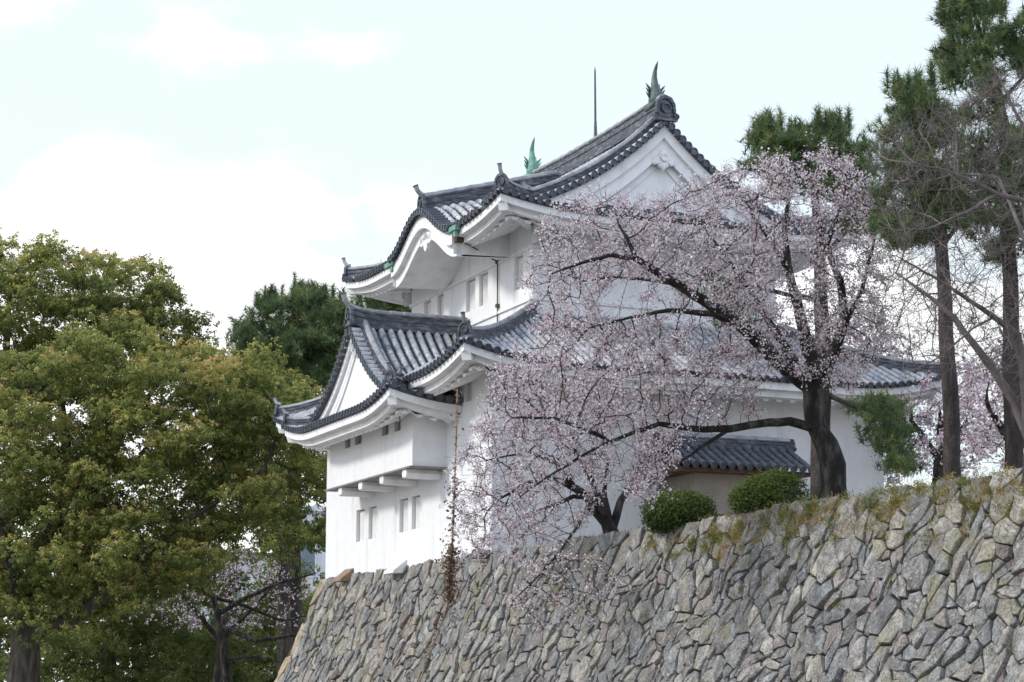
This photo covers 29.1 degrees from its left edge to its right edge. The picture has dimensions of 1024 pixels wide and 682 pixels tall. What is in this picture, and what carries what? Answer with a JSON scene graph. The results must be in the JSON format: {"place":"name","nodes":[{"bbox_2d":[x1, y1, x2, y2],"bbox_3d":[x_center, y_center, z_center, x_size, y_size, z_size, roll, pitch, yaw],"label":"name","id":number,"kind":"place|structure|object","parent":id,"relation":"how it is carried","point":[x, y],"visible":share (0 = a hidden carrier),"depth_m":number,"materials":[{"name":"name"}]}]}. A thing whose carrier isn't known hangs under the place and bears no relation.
{"place":"outdoors","nodes":[
{"label":"outdoors","id":0,"kind":"place"},
{"bbox_2d":[0,0,1023,681],"label":"sky","id":1,"kind":"structure","parent":0,"point":[242,145],"materials":[{"name":"white"}]},
{"bbox_3d":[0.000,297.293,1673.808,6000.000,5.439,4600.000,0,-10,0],"label":"ground","id":2,"kind":"structure","parent":0,"visible":0},
{"bbox_2d":[0,513,140,681],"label":"background tree","id":3,"kind":"object","parent":2,"relation":"on","point":[6,644],"visible":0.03,"depth_m":122.47,"materials":[{"name":"green plant"}]},
{"bbox_2d":[0,227,229,652],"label":"camphor tree","id":4,"kind":"object","parent":2,"relation":"on","point":[18,289],"visible":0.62,"depth_m":83.59,"materials":[{"name":"green plant"}]},
{"bbox_2d":[0,576,269,681],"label":"camphor tree","id":5,"kind":"object","parent":2,"relation":"on","point":[109,667],"visible":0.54,"depth_m":92.84,"materials":[{"name":"green plant"}]},
{"bbox_2d":[40,517,260,681],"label":"background tree","id":6,"kind":"object","parent":2,"relation":"on","point":[169,673],"visible":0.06,"depth_m":129.02,"materials":[{"name":"green plant"}]},
{"bbox_2d":[0,305,326,681],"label":"camphor tree","id":7,"kind":"object","parent":2,"relation":"on","point":[84,516],"visible":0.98,"depth_m":71.70,"materials":[{"name":"green plant"}]},
{"bbox_2d":[163,553,273,678],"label":"building","id":8,"kind":"structure","parent":2,"relation":"on","point":[244,567],"depth_m":173.97,"materials":[{"name":"paint"}]},
{"bbox_2d":[232,590,242,618],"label":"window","id":9,"kind":"structure","parent":8,"relation":"in","point":[238,592],"depth_m":173.63,"materials":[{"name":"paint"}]},
{"bbox_2d":[128,535,314,681],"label":"cherry tree","id":10,"kind":"object","parent":2,"relation":"on","point":[217,675],"visible":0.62,"depth_m":90.86,"materials":[{"name":"pink plant"}]},
{"bbox_2d":[140,543,315,681],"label":"background tree","id":11,"kind":"object","parent":2,"relation":"on","point":[270,652],"visible":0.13,"depth_m":134.48,"materials":[{"name":"green plant"}]},
{"bbox_2d":[176,528,318,681],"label":"bare tree","id":12,"kind":"object","parent":2,"relation":"on","point":[221,628],"visible":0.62,"depth_m":83.09,"materials":[{"name":"brown plant"}]},
{"bbox_2d":[172,341,326,675],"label":"camphor tree","id":13,"kind":"object","parent":2,"relation":"on","point":[308,535],"visible":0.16,"depth_m":92.60,"materials":[{"name":"green plant"}]},
{"bbox_2d":[235,572,318,681],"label":"background tree","id":14,"kind":"object","parent":2,"relation":"on","point":[271,643],"visible":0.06,"depth_m":139.37,"materials":[{"name":"green plant"}]},
{"bbox_2d":[212,269,360,642],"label":"pine tree","id":15,"kind":"object","parent":2,"relation":"on","point":[314,319],"visible":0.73,"depth_m":97.40,"materials":[{"name":"green plant"}]},
{"bbox_2d":[273,505,325,676],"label":"building","id":16,"kind":"structure","parent":2,"relation":"on","point":[318,559],"depth_m":164.26,"materials":[{"name":"paint"}]},
{"bbox_2d":[301,543,316,576],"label":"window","id":17,"kind":"structure","parent":16,"relation":"in","point":[311,557],"depth_m":164.15,"materials":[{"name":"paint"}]},
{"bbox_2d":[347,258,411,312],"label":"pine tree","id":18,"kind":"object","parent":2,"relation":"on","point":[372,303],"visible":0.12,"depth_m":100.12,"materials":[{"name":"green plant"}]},
{"bbox_2d":[274,468,1023,681],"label":"stone wall","id":19,"kind":"structure","parent":2,"relation":"on","point":[948,606],"depth_m":39.04,"materials":[{"name":"grey stone"}]},
{"bbox_2d":[419,389,473,681],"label":"dead creeper","id":20,"kind":"object","parent":19,"relation":"on","point":[449,594],"visible":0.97,"depth_m":47.52,"materials":[{"name":"brown plant"}]},
{"bbox_2d":[471,549,493,570],"bbox_3d":[-0.772,5.762,51.845,0.540,0.573,0.340,4,-11,-23],"label":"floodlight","id":21,"kind":"object","parent":19,"relation":"on","point":[480,556],"visible":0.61,"depth_m":51.77,"materials":[{"name":"metal"}]},
{"bbox_2d":[406,459,1023,681],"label":"moss and grass","id":22,"kind":"object","parent":19,"relation":"on","point":[894,505],"visible":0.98,"depth_m":36.03,"materials":[{"name":"green plant"}]},
{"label":"terrace ground","id":23,"kind":"structure","parent":0,"visible":0},
{"bbox_2d":[439,343,689,639],"bbox_3d":[1.268,3.235,45.172,5.954,7.276,6.439,0,-10,0],"label":"cherry tree","id":24,"kind":"object","parent":23,"relation":"on","point":[597,505],"visible":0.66,"depth_m":45.78,"materials":[{"name":"pink plant"}]},
{"bbox_2d":[272,61,941,581],"bbox_3d":[2.188,-0.713,61.269,16.142,16.198,18.047,4,-11,-23],"label":"castle turret","id":25,"kind":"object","parent":23,"relation":"on","point":[376,421],"visible":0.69,"depth_m":56.94,"materials":[{"name":"white paint"}]},
{"bbox_2d":[360,510,364,540],"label":"window","id":26,"kind":"structure","parent":25,"relation":"in","point":[362,513],"depth_m":61.73,"materials":[{"name":"paint"}]},
{"bbox_2d":[372,507,376,537],"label":"window","id":27,"kind":"structure","parent":25,"relation":"in","point":[374,510],"depth_m":60.73,"materials":[{"name":"paint"}]},
{"bbox_2d":[403,499,407,531],"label":"window","id":28,"kind":"structure","parent":25,"relation":"in","point":[405,503],"depth_m":58.24,"materials":[{"name":"paint"}]},
{"bbox_2d":[416,496,419,527],"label":"window","id":29,"kind":"structure","parent":25,"relation":"in","point":[417,498],"depth_m":57.31,"materials":[{"name":"paint"}]},
{"bbox_2d":[428,302,430,313],"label":"window","id":30,"kind":"structure","parent":25,"relation":"in","point":[429,304],"depth_m":63.72,"materials":[{"name":"paint"}]},
{"bbox_2d":[441,295,443,314],"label":"window","id":31,"kind":"structure","parent":25,"relation":"in","point":[442,297],"depth_m":62.66,"materials":[{"name":"paint"}]},
{"bbox_2d":[470,382,471,399],"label":"window","id":32,"kind":"structure","parent":25,"relation":"in","point":[470,382],"depth_m":54.20,"materials":[{"name":"paint"}]},
{"bbox_2d":[469,280,474,310],"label":"window","id":33,"kind":"structure","parent":25,"relation":"in","point":[472,284],"depth_m":60.38,"materials":[{"name":"paint"}]},
{"bbox_2d":[483,274,487,304],"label":"window","id":34,"kind":"structure","parent":25,"relation":"in","point":[485,278],"depth_m":59.45,"materials":[{"name":"paint"}]},
{"bbox_2d":[518,257,522,288],"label":"window","id":35,"kind":"structure","parent":25,"relation":"in","point":[520,265],"depth_m":57.09,"materials":[{"name":"paint"}]},
{"bbox_2d":[638,486,721,535],"bbox_3d":[3.659,3.748,42.865,1.826,1.211,1.759,0,-10,0],"label":"shrub","id":36,"kind":"object","parent":23,"relation":"on","point":[666,512],"visible":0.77,"depth_m":42.47,"materials":[{"name":"green plant"}]},
{"bbox_2d":[466,131,902,550],"bbox_3d":[3.578,-0.096,39.929,8.943,8.830,5.881,0,-10,0],"label":"cherry tree","id":37,"kind":"object","parent":23,"relation":"on","point":[809,376],"visible":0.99,"depth_m":39.08,"materials":[{"name":"pink plant"}]},
{"bbox_2d":[726,467,816,515],"bbox_3d":[5.283,3.220,40.268,1.859,1.310,1.823,-6,-12,32],"label":"shrub","id":38,"kind":"object","parent":23,"relation":"on","point":[760,491],"visible":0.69,"depth_m":39.83,"materials":[{"name":"green plant"}]},
{"bbox_2d":[695,103,931,500],"bbox_3d":[7.212,-0.872,47.821,5.667,10.863,3.589,0,-10,0],"label":"pine tree","id":39,"kind":"object","parent":23,"relation":"on","point":[767,131],"visible":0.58,"depth_m":47.54,"materials":[{"name":"green plant"}]},
{"bbox_2d":[832,289,927,488],"bbox_3d":[11.198,1.677,60.675,3.532,7.185,5.618,0,-10,0],"label":"cherry tree","id":40,"kind":"object","parent":23,"relation":"on","point":[890,478],"visible":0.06,"depth_m":60.18,"materials":[{"name":"pink plant"}]},
{"bbox_2d":[855,57,1009,479],"bbox_3d":[7.789,-1.534,37.002,2.756,8.275,3.391,-5,-11,26],"label":"pine tree","id":41,"kind":"object","parent":23,"relation":"on","point":[917,86],"visible":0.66,"depth_m":36.55,"materials":[{"name":"green plant"}]},
{"bbox_2d":[845,50,1023,437],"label":"bare tree","id":42,"kind":"object","parent":23,"relation":"on","point":[1017,408],"visible":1,"depth_m":33.73,"materials":[{"name":"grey plant"}]},
{"bbox_2d":[871,346,1004,485],"bbox_3d":[12.421,2.102,56.403,3.992,4.382,5.888,-4,-11,20],"label":"cherry tree","id":43,"kind":"object","parent":23,"relation":"on","point":[930,449],"visible":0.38,"depth_m":55.57,"materials":[{"name":"pink plant"}]},
{"bbox_2d":[923,0,1023,468],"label":"pine tree","id":44,"kind":"object","parent":23,"relation":"on","point":[953,52],"visible":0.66,"depth_m":39.07,"materials":[{"name":"green plant"}]},
{"bbox_2d":[957,325,1023,469],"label":"cherry tree","id":45,"kind":"object","parent":23,"relation":"on","point":[991,410],"visible":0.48,"depth_m":49.82,"materials":[{"name":"pink plant"}]}
]}

